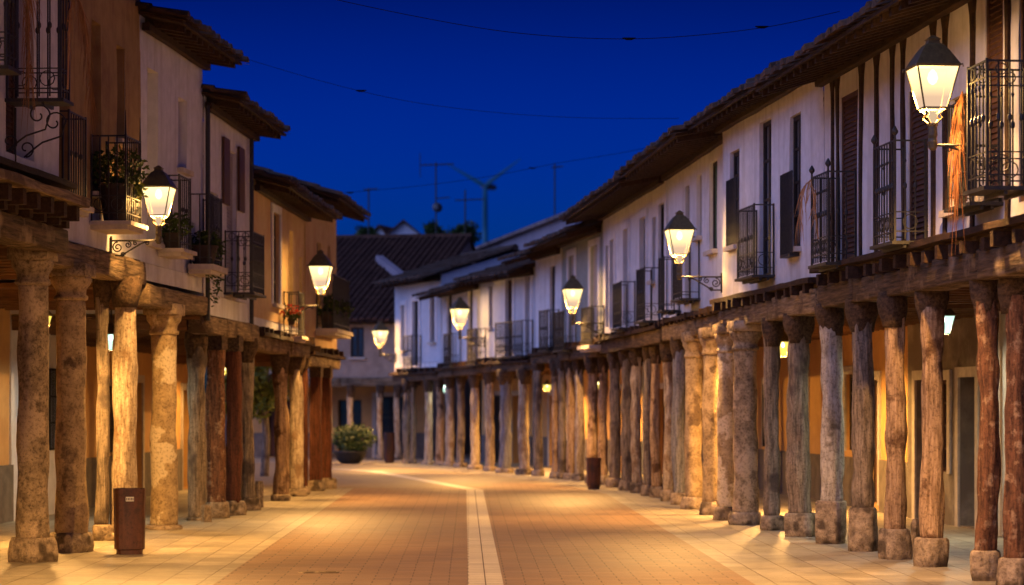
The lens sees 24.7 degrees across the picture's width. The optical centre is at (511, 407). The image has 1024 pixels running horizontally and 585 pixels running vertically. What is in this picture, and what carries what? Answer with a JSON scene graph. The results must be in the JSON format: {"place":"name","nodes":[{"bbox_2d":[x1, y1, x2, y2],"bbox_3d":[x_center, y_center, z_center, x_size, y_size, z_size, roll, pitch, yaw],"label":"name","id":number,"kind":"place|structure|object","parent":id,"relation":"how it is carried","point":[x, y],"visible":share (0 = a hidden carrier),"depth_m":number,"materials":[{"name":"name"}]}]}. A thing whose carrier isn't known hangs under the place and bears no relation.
{"place":"outdoors","nodes":[
{"label":"outdoors","id":0,"kind":"place"},
{"bbox_2d":[205,412,226,443],"bbox_3d":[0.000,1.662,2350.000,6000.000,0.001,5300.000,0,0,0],"label":"ground","id":1,"kind":"structure","parent":0,"point":[225,426],"depth_m":242.84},
{"bbox_2d":[445,220,481,245],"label":"tree","id":2,"kind":"object","parent":1,"relation":"on","point":[469,229],"visible":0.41,"depth_m":99.83,"materials":[{"name":"green plant"}]},
{"bbox_2d":[446,159,519,243],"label":"wind turbine","id":3,"kind":"object","parent":1,"relation":"on","point":[487,185],"visible":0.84,"depth_m":1296.56,"materials":[{"name":"metal"}]},
{"bbox_2d":[254,463,576,487],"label":"square","id":4,"kind":"structure","parent":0,"point":[353,479],"depth_m":54.25,"materials":[{"name":"stone"}]},
{"bbox_2d":[224,366,308,475],"bbox_3d":[-6.028,-0.006,56.075,1.996,3.324,2.257,0,0,28],"label":"tree","id":5,"kind":"object","parent":4,"relation":"on","point":[263,401],"visible":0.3,"depth_m":55.90,"materials":[{"name":"green plant"}]},
{"bbox_2d":[332,422,376,463],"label":"planter","id":6,"kind":"object","parent":4,"relation":"on","point":[350,444],"visible":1,"depth_m":68.31,"materials":[{"name":"black metal"}]},
{"bbox_2d":[213,482,754,584],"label":"road","id":7,"kind":"structure","parent":0,"point":[550,535],"depth_m":28.12,"materials":[{"name":"brick"}]},
{"bbox_2d":[467,490,503,584],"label":"drain strip","id":8,"kind":"object","parent":7,"relation":"on","point":[493,575],"visible":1,"depth_m":27.85,"materials":[{"name":"stone"}]},
{"bbox_2d":[0,453,1002,584],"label":"pavement","id":9,"kind":"structure","parent":0,"point":[215,550],"depth_m":27.00,"materials":[{"name":"stone"}]},
{"bbox_2d":[7,247,58,562],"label":"stone column","id":10,"kind":"structure","parent":9,"relation":"on","point":[32,541],"depth_m":24.94,"materials":[{"name":"stone"}]},
{"bbox_2d":[0,0,89,253],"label":"timber balcony house","id":11,"kind":"structure","parent":9,"relation":"on","point":[41,204],"depth_m":23.66,"materials":[{"name":"brown wood"}]},
{"bbox_2d":[6,3,14,153],"bbox_3d":[-5.224,-3.750,23.820,0.050,2.400,0.994,0,0,4],"label":"door","id":12,"kind":"structure","parent":11,"relation":"in","point":[9,108],"depth_m":24.23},
{"bbox_2d":[20,0,40,139],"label":"palm frond","id":13,"kind":"object","parent":11,"relation":"attached to","point":[26,18],"visible":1,"depth_m":21.27,"materials":[{"name":"green plant"}]},
{"bbox_2d":[63,0,99,145],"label":"palm frond","id":14,"kind":"object","parent":11,"relation":"attached to","point":[82,30],"visible":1,"depth_m":23.61,"materials":[{"name":"brown plant"}]},
{"bbox_2d":[49,263,96,552],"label":"stone column","id":15,"kind":"structure","parent":9,"relation":"on","point":[71,534],"depth_m":26.64,"materials":[{"name":"stone"}]},
{"bbox_2d":[0,0,147,284],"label":"brown rendered house","id":16,"kind":"structure","parent":9,"relation":"on","point":[115,65],"depth_m":27.99,"materials":[{"name":"paint"}]},
{"bbox_2d":[93,144,149,220],"bbox_3d":[-4.690,-2.660,27.775,0.791,0.927,0.812,0,0,4],"label":"potted plant","id":17,"kind":"object","parent":16,"relation":"on","point":[112,186],"visible":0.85,"depth_m":27.66,"materials":[{"name":"green plant"}]},
{"bbox_2d":[109,165,178,256],"bbox_3d":[-4.491,-2.373,28.419,0.820,1.125,0.413,0,0,4],"label":"street lamp","id":18,"kind":"object","parent":16,"relation":"attached to","point":[160,192],"visible":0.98,"depth_m":28.30,"materials":[{"name":"black metal"}]},
{"bbox_2d":[92,279,112,540],"bbox_3d":[-5.086,0.020,29.038,0.240,3.300,0.261,0,0,-23],"label":"timber post","id":19,"kind":"object","parent":9,"relation":"on","point":[102,528],"visible":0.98,"depth_m":28.98,"materials":[{"name":"wood"}]},
{"bbox_2d":[104,276,141,540],"bbox_3d":[-4.828,0.020,29.118,0.458,3.300,0.454,0,0,4],"label":"timber post","id":20,"kind":"object","parent":9,"relation":"on","point":[126,293],"visible":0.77,"depth_m":28.99,"materials":[{"name":"wood"}]},
{"bbox_2d":[0,1,248,522],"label":"plastered house","id":21,"kind":"structure","parent":9,"relation":"on","point":[180,50],"depth_m":31.70,"materials":[{"name":"beige paint"}]},
{"bbox_2d":[162,212,193,247],"bbox_3d":[-4.519,-2.367,31.231,0.531,0.505,0.522,0,0,5],"label":"potted plant","id":22,"kind":"object","parent":21,"relation":"on","point":[174,230],"visible":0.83,"depth_m":31.14,"materials":[{"name":"green plant"}]},
{"bbox_2d":[113,488,145,554],"bbox_3d":[-4.307,1.280,26.368,0.367,0.740,0.379,0,0,-11],"label":"litter bin","id":23,"kind":"object","parent":9,"relation":"on","point":[129,518],"visible":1,"depth_m":26.21,"materials":[{"name":"metal"}]},
{"bbox_2d":[0,84,290,520],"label":"plastered house","id":24,"kind":"structure","parent":9,"relation":"on","point":[236,124],"depth_m":35.33,"materials":[{"name":"paint"}]},
{"bbox_2d":[49,368,56,449],"bbox_3d":[-7.156,0.027,35.952,0.156,1.262,0.906,0,0,3],"label":"window","id":25,"kind":"structure","parent":24,"relation":"in","point":[53,370],"depth_m":36.15,"materials":[{"name":"brown glass"}]},
{"bbox_2d":[191,229,219,278],"bbox_3d":[-4.340,-2.158,32.943,0.479,0.715,0.486,0,0,3],"label":"potted plant","id":26,"kind":"object","parent":24,"relation":"on","point":[203,246],"visible":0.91,"depth_m":32.82,"materials":[{"name":"green plant"}]},
{"bbox_2d":[226,153,232,290],"bbox_3d":[-4.401,-2.863,36.027,0.050,2.179,0.860,0,0,3],"label":"door","id":27,"kind":"structure","parent":24,"relation":"in","point":[229,208],"depth_m":36.35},
{"bbox_2d":[143,303,184,529],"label":"stone column","id":28,"kind":"structure","parent":9,"relation":"on","point":[163,323],"depth_m":31.60,"materials":[{"name":"stone"}]},
{"bbox_2d":[12,168,342,507],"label":"orange rendered house","id":29,"kind":"structure","parent":9,"relation":"on","point":[285,207],"depth_m":40.76,"materials":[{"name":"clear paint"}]},
{"bbox_2d":[285,250,334,317],"bbox_3d":[-3.611,-2.186,41.570,0.875,1.225,0.449,0,0,2],"label":"street lamp","id":30,"kind":"object","parent":29,"relation":"attached to","point":[320,265],"visible":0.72,"depth_m":41.43,"materials":[{"name":"black metal"}]},
{"bbox_2d":[184,332,207,520],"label":"timber post","id":31,"kind":"object","parent":9,"relation":"on","point":[196,346],"visible":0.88,"depth_m":34.27,"materials":[{"name":"wood"}]},
{"bbox_2d":[206,336,229,517],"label":"timber post","id":32,"kind":"object","parent":9,"relation":"on","point":[217,502],"visible":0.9,"depth_m":34.96,"materials":[{"name":"wood"}]},
{"bbox_2d":[225,335,246,514],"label":"timber post","id":33,"kind":"object","parent":9,"relation":"on","point":[234,447],"visible":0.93,"depth_m":35.90,"materials":[{"name":"wood"}]},
{"bbox_2d":[241,338,260,510],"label":"timber post","id":34,"kind":"object","parent":9,"relation":"on","point":[248,494],"visible":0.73,"depth_m":37.48,"materials":[{"name":"wood"}]},
{"bbox_2d":[176,165,370,490],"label":"corner house","id":35,"kind":"structure","parent":9,"relation":"on","point":[325,352],"depth_m":46.43,"materials":[{"name":"paint"}]},
{"bbox_2d":[318,293,341,327],"bbox_3d":[-3.646,-1.908,46.091,0.593,0.708,0.657,0,0,3],"label":"potted plant","id":36,"kind":"object","parent":35,"relation":"on","point":[325,314],"visible":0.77,"depth_m":46.00,"materials":[{"name":"green plant"}]},
{"bbox_2d":[270,351,290,500],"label":"timber post","id":37,"kind":"object","parent":9,"relation":"on","point":[281,478],"visible":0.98,"depth_m":41.29,"materials":[{"name":"wood"}]},
{"bbox_2d":[288,356,307,496],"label":"timber post","id":38,"kind":"object","parent":9,"relation":"on","point":[296,366],"visible":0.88,"depth_m":43.49,"materials":[{"name":"wood"}]},
{"bbox_2d":[302,358,310,494],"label":"timber post","id":39,"kind":"object","parent":9,"relation":"on","point":[305,416],"visible":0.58,"depth_m":44.28,"materials":[{"name":"wood"}]},
{"bbox_2d":[308,367,324,490],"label":"timber post","id":40,"kind":"object","parent":9,"relation":"on","point":[316,482],"visible":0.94,"depth_m":46.13,"materials":[{"name":"wood"}]},
{"bbox_2d":[321,365,336,488],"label":"timber post","id":41,"kind":"object","parent":9,"relation":"on","point":[326,438],"visible":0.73,"depth_m":47.48,"materials":[{"name":"wood"}]},
{"bbox_2d":[224,233,481,457],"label":"gabled house","id":42,"kind":"structure","parent":9,"relation":"on","point":[364,262],"depth_m":76.98,"materials":[{"name":"brown"}]},
{"bbox_2d":[339,400,361,450],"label":"door","id":43,"kind":"structure","parent":42,"relation":"in","point":[357,404],"depth_m":77.05,"materials":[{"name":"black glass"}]},
{"bbox_2d":[351,327,363,356],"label":"window","id":44,"kind":"structure","parent":42,"relation":"in","point":[357,341],"depth_m":74.37,"materials":[{"name":"blue glass"}]},
{"bbox_2d":[375,396,403,457],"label":"door","id":45,"kind":"structure","parent":42,"relation":"in","point":[388,411],"depth_m":76.79,"materials":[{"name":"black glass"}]},
{"bbox_2d":[376,385,383,459],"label":"timber post","id":46,"kind":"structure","parent":9,"relation":"on","point":[380,445],"depth_m":73.94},
{"bbox_2d":[384,433,394,462],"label":"litter bin","id":47,"kind":"object","parent":9,"relation":"on","point":[389,447],"visible":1,"depth_m":69.49,"materials":[{"name":"metal"}]},
{"bbox_2d":[393,385,402,459],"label":"timber post","id":48,"kind":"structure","parent":9,"relation":"on","point":[397,389],"depth_m":73.94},
{"bbox_2d":[401,379,409,463],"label":"timber post","id":49,"kind":"object","parent":9,"relation":"on","point":[406,427],"visible":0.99,"depth_m":68.77,"materials":[{"name":"wood"}]},
{"bbox_2d":[408,381,417,463],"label":"timber post","id":50,"kind":"object","parent":9,"relation":"on","point":[413,415],"visible":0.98,"depth_m":68.78,"materials":[{"name":"wood"}]},
{"bbox_2d":[422,379,433,464],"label":"timber post","id":51,"kind":"object","parent":9,"relation":"on","point":[428,385],"visible":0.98,"depth_m":67.38,"materials":[{"name":"wood"}]},
{"bbox_2d":[433,380,444,464],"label":"timber post","id":52,"kind":"object","parent":9,"relation":"on","point":[440,432],"visible":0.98,"depth_m":66.70,"materials":[{"name":"wood"}]},
{"bbox_2d":[443,377,455,465],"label":"timber post","id":53,"kind":"object","parent":9,"relation":"on","point":[449,382],"visible":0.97,"depth_m":66.01,"materials":[{"name":"wood"}]},
{"bbox_2d":[373,244,533,464],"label":"corner house","id":54,"kind":"structure","parent":9,"relation":"on","point":[418,337],"depth_m":68.03,"materials":[{"name":"white paint"}]},
{"bbox_2d":[371,321,395,362],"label":"street lamp","id":55,"kind":"object","parent":54,"relation":"attached to","point":[380,330],"visible":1,"depth_m":69.61,"materials":[{"name":"glass"}]},
{"bbox_2d":[493,395,499,462],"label":"door","id":56,"kind":"structure","parent":54,"relation":"in","point":[497,398],"depth_m":69.90,"materials":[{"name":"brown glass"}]},
{"bbox_2d":[453,376,466,466],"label":"timber post","id":57,"kind":"object","parent":9,"relation":"on","point":[460,445],"visible":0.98,"depth_m":64.73,"materials":[{"name":"wood"}]},
{"bbox_2d":[467,375,482,469],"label":"timber post","id":58,"kind":"object","parent":9,"relation":"on","point":[474,381],"visible":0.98,"depth_m":62.29,"materials":[{"name":"wood"}]},
{"bbox_2d":[483,372,496,470],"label":"timber post","id":59,"kind":"object","parent":9,"relation":"on","point":[489,378],"visible":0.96,"depth_m":60.59,"materials":[{"name":"wood"}]},
{"bbox_2d":[412,281,583,466],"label":"plastered house","id":60,"kind":"structure","parent":9,"relation":"on","point":[459,357],"depth_m":63.78,"materials":[{"name":"white paint"}]},
{"bbox_2d":[495,369,514,472],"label":"timber post","id":61,"kind":"object","parent":9,"relation":"on","point":[505,378],"visible":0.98,"depth_m":58.97,"materials":[{"name":"wood"}]},
{"bbox_2d":[515,368,532,474],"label":"timber post","id":62,"kind":"object","parent":9,"relation":"on","point":[524,376],"visible":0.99,"depth_m":57.44,"materials":[{"name":"wood"}]},
{"bbox_2d":[475,211,580,250],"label":"storehouse","id":63,"kind":"structure","parent":9,"relation":"on","point":[521,237],"depth_m":77.69,"materials":[{"name":"tile"}]},
{"bbox_2d":[532,361,544,475],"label":"timber post","id":64,"kind":"object","parent":9,"relation":"on","point":[537,370],"visible":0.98,"depth_m":56.46,"materials":[{"name":"wood"}]},
{"bbox_2d":[453,259,643,473],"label":"plastered house","id":65,"kind":"structure","parent":9,"relation":"on","point":[507,307],"depth_m":58.91,"materials":[{"name":"paint"}]},
{"bbox_2d":[450,297,484,346],"bbox_3d":[-1.136,-2.209,60.664,0.929,1.300,0.477,0,0,-19],"label":"street lamp","id":66,"kind":"object","parent":65,"relation":"attached to","point":[460,308],"visible":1,"depth_m":60.48,"materials":[{"name":"black metal"}]},
{"bbox_2d":[549,360,558,477],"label":"timber post","id":67,"kind":"object","parent":9,"relation":"on","point":[555,410],"visible":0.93,"depth_m":54.55,"materials":[{"name":"wood"}]},
{"bbox_2d":[556,359,566,478],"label":"timber post","id":68,"kind":"object","parent":9,"relation":"on","point":[562,438],"visible":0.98,"depth_m":54.09,"materials":[{"name":"wood"}]},
{"bbox_2d":[563,360,575,479],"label":"timber post","id":69,"kind":"object","parent":9,"relation":"on","point":[570,450],"visible":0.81,"depth_m":53.71,"materials":[{"name":"wood"}]},
{"bbox_2d":[571,359,584,480],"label":"timber post","id":70,"kind":"object","parent":9,"relation":"on","point":[578,367],"visible":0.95,"depth_m":52.80,"materials":[{"name":"wood"}]},
{"bbox_2d":[497,245,664,475],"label":"plastered house","id":71,"kind":"structure","parent":9,"relation":"on","point":[548,283],"depth_m":55.57,"materials":[{"name":"white paint"}]},
{"bbox_2d":[584,355,598,483],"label":"timber post","id":72,"kind":"object","parent":9,"relation":"on","point":[591,366],"visible":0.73,"depth_m":50.84,"materials":[{"name":"wood"}]},
{"bbox_2d":[586,457,600,488],"bbox_3d":[1.650,1.332,47.290,0.295,0.636,0.295,0,0,-11],"label":"litter bin","id":73,"kind":"object","parent":9,"relation":"on","point":[593,469],"visible":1,"depth_m":47.16,"materials":[{"name":"metal"}]},
{"bbox_2d":[597,356,608,484],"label":"timber post","id":74,"kind":"object","parent":9,"relation":"on","point":[603,364],"visible":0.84,"depth_m":50.06,"materials":[{"name":"wood"}]},
{"bbox_2d":[605,352,620,487],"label":"timber post","id":75,"kind":"object","parent":9,"relation":"on","point":[613,480],"visible":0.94,"depth_m":48.23,"materials":[{"name":"wood"}]},
{"bbox_2d":[523,218,703,470],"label":"grey green house","id":76,"kind":"structure","parent":9,"relation":"on","point":[580,244],"depth_m":51.29,"materials":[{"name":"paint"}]},
{"bbox_2d":[593,246,596,338],"bbox_3d":[1.858,-2.430,50.406,0.050,2.119,0.920,0,0,-9],"label":"door","id":77,"kind":"structure","parent":76,"relation":"in","point":[594,248],"depth_m":50.73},
{"bbox_2d":[618,351,631,490],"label":"timber post","id":78,"kind":"object","parent":9,"relation":"on","point":[625,481],"visible":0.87,"depth_m":46.50,"materials":[{"name":"wood"}]},
{"bbox_2d":[629,348,643,492],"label":"timber post","id":79,"kind":"object","parent":9,"relation":"on","point":[636,363],"visible":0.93,"depth_m":45.21,"materials":[{"name":"wood"}]},
{"bbox_2d":[640,347,651,495],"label":"timber post","id":80,"kind":"object","parent":9,"relation":"on","point":[645,488],"visible":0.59,"depth_m":43.68,"materials":[{"name":"wood"}]},
{"bbox_2d":[649,345,662,497],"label":"timber post","id":81,"kind":"object","parent":9,"relation":"on","point":[656,487],"visible":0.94,"depth_m":42.90,"materials":[{"name":"wood"}]},
{"bbox_2d":[659,342,673,500],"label":"timber post","id":82,"kind":"object","parent":9,"relation":"on","point":[667,490],"visible":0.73,"depth_m":41.27,"materials":[{"name":"wood"}]},
{"bbox_2d":[670,336,685,504],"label":"timber post","id":83,"kind":"object","parent":9,"relation":"on","point":[677,349],"visible":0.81,"depth_m":39.78,"materials":[{"name":"wood"}]},
{"bbox_2d":[558,173,822,499],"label":"plastered house","id":84,"kind":"structure","parent":9,"relation":"on","point":[632,215],"depth_m":44.18,"materials":[{"name":"white paint"}]},
{"bbox_2d":[561,275,602,333],"bbox_3d":[1.495,-2.161,49.285,0.893,1.250,0.458,0,0,-5],"label":"street lamp","id":85,"kind":"object","parent":84,"relation":"attached to","point":[572,289],"visible":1,"depth_m":49.14,"materials":[{"name":"black metal"}]},
{"bbox_2d":[680,332,702,508],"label":"stone column","id":86,"kind":"structure","parent":9,"relation":"on","point":[693,357],"depth_m":37.95,"materials":[{"name":"stone"}]},
{"bbox_2d":[698,328,717,514],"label":"stone column","id":87,"kind":"structure","parent":9,"relation":"on","point":[708,503],"depth_m":35.89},
{"bbox_2d":[712,324,733,520],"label":"stone column","id":88,"kind":"structure","parent":9,"relation":"on","point":[725,432],"depth_m":34.22,"materials":[{"name":"stone"}]},
{"bbox_2d":[727,320,761,524],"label":"stone column","id":89,"kind":"structure","parent":9,"relation":"on","point":[745,348],"depth_m":32.86,"materials":[{"name":"stone"}]},
{"bbox_2d":[614,97,907,516],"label":"plastered house","id":90,"kind":"structure","parent":9,"relation":"on","point":[685,163],"depth_m":37.47,"materials":[{"name":"paint"}]},
{"bbox_2d":[713,161,716,247],"bbox_3d":[3.199,-3.133,36.280,0.050,1.387,0.760,0,0,-5],"label":"window","id":91,"kind":"structure","parent":90,"relation":"in","point":[715,163],"depth_m":36.56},
{"bbox_2d":[760,318,783,530],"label":"timber post","id":92,"kind":"object","parent":9,"relation":"on","point":[771,518],"visible":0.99,"depth_m":31.45,"materials":[{"name":"wood"}]},
{"bbox_2d":[783,313,814,536],"bbox_3d":[3.681,0.230,30.026,0.433,2.884,0.438,0,0,24],"label":"timber post","id":93,"kind":"object","parent":9,"relation":"on","point":[799,518],"visible":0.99,"depth_m":29.90,"materials":[{"name":"wood"}]},
{"bbox_2d":[815,303,846,543],"bbox_3d":[3.875,0.205,28.447,0.425,2.930,0.398,0,0,-6],"label":"timber post","id":94,"kind":"object","parent":9,"relation":"on","point":[830,515],"visible":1,"depth_m":28.34,"materials":[{"name":"wood"}]},
{"bbox_2d":[683,60,1005,536],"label":"plastered house","id":95,"kind":"structure","parent":9,"relation":"on","point":[773,147],"depth_m":32.06,"materials":[{"name":"white paint"}]},
{"bbox_2d":[662,210,721,292],"bbox_3d":[2.685,-2.307,34.625,0.866,1.212,0.445,0,0,-6],"label":"street lamp","id":96,"kind":"object","parent":95,"relation":"attached to","point":[679,229],"visible":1,"depth_m":34.49,"materials":[{"name":"black metal"}]},
{"bbox_2d":[763,120,770,274],"bbox_3d":[3.519,-2.838,31.808,0.050,2.130,0.722,0,0,-6],"label":"door","id":97,"kind":"structure","parent":95,"relation":"in","point":[767,125],"depth_m":32.00,"materials":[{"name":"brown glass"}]},
{"bbox_2d":[793,114,800,245],"bbox_3d":[3.709,-2.907,30.063,0.050,1.713,0.644,0,0,-6],"label":"window","id":98,"kind":"structure","parent":95,"relation":"in","point":[796,120],"depth_m":30.30,"materials":[{"name":"black glass"}]},
{"bbox_2d":[845,301,877,551],"bbox_3d":[4.036,0.205,26.961,0.377,2.930,0.382,0,-1,-6],"label":"timber post","id":99,"kind":"object","parent":9,"relation":"on","point":[861,317],"visible":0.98,"depth_m":26.83,"materials":[{"name":"wood"}]},
{"bbox_2d":[877,291,912,559],"bbox_3d":[4.160,0.205,25.500,0.328,2.933,0.320,0,0,-39],"label":"timber post","id":100,"kind":"object","parent":9,"relation":"on","point":[894,539],"visible":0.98,"depth_m":25.43,"materials":[{"name":"wood"}]},
{"bbox_2d":[913,290,948,566],"bbox_3d":[4.361,0.205,24.294,0.335,2.933,0.349,0,0,-45],"label":"timber post","id":101,"kind":"object","parent":9,"relation":"on","point":[931,546],"visible":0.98,"depth_m":24.21,"materials":[{"name":"wood"}]},
{"bbox_2d":[969,277,1000,580],"bbox_3d":[4.513,0.205,22.299,0.310,2.930,0.345,0,0,-6],"label":"timber post","id":102,"kind":"object","parent":9,"relation":"on","point":[985,554],"visible":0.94,"depth_m":22.20,"materials":[{"name":"wood"}]},
{"bbox_2d":[996,277,1023,584],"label":"timber post","id":103,"kind":"object","parent":9,"relation":"on","point":[1010,569],"visible":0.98,"depth_m":21.60,"materials":[{"name":"wood"}]},
{"bbox_2d":[140,0,869,400],"label":"sky","id":104,"kind":"structure","parent":0,"point":[343,139],"materials":[{"name":"blue"}]},
{"bbox_2d":[744,0,1023,307],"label":"half timbered house","id":105,"kind":"structure","parent":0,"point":[881,184],"depth_m":24.20,"materials":[{"name":"paint"}]},
{"bbox_2d":[339,0,839,39],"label":"overhead cable","id":106,"kind":"object","parent":105,"relation":"attached to","point":[632,38],"visible":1,"depth_m":28.00,"materials":[{"name":"black rubber"}]},
{"bbox_2d":[794,179,818,245],"bbox_3d":[3.468,-2.280,27.450,0.154,0.784,0.658,0,0,-17],"label":"palm frond","id":107,"kind":"object","parent":105,"relation":"attached to","point":[808,183],"visible":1,"depth_m":27.45,"materials":[{"name":"brown plant"}]},
{"bbox_2d":[842,89,857,258],"bbox_3d":[3.968,-2.683,27.313,0.050,1.966,0.794,0,0,-6],"label":"door","id":108,"kind":"structure","parent":105,"relation":"in","point":[849,102],"depth_m":27.43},
{"bbox_2d":[910,92,927,240],"bbox_3d":[4.273,-2.519,24.407,0.050,1.635,0.743,0,0,-6],"label":"door","id":109,"kind":"structure","parent":105,"relation":"in","point":[918,128],"depth_m":24.52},
{"bbox_2d":[902,35,1000,168],"bbox_3d":[4.089,-2.801,21.575,0.893,1.250,0.458,0,0,-6],"label":"street lamp","id":110,"kind":"object","parent":105,"relation":"attached to","point":[931,69],"visible":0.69,"depth_m":21.43,"materials":[{"name":"black metal"}]},
{"bbox_2d":[947,91,966,255],"bbox_3d":[4.131,-2.130,21.650,0.150,1.598,0.314,0,0,-6],"label":"palm frond","id":111,"kind":"object","parent":105,"relation":"attached to","point":[958,116],"visible":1,"depth_m":21.60,"materials":[{"name":"orange plant"}]},
{"bbox_2d":[987,0,1002,185],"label":"door","id":112,"kind":"structure","parent":105,"relation":"in","point":[994,7],"depth_m":21.95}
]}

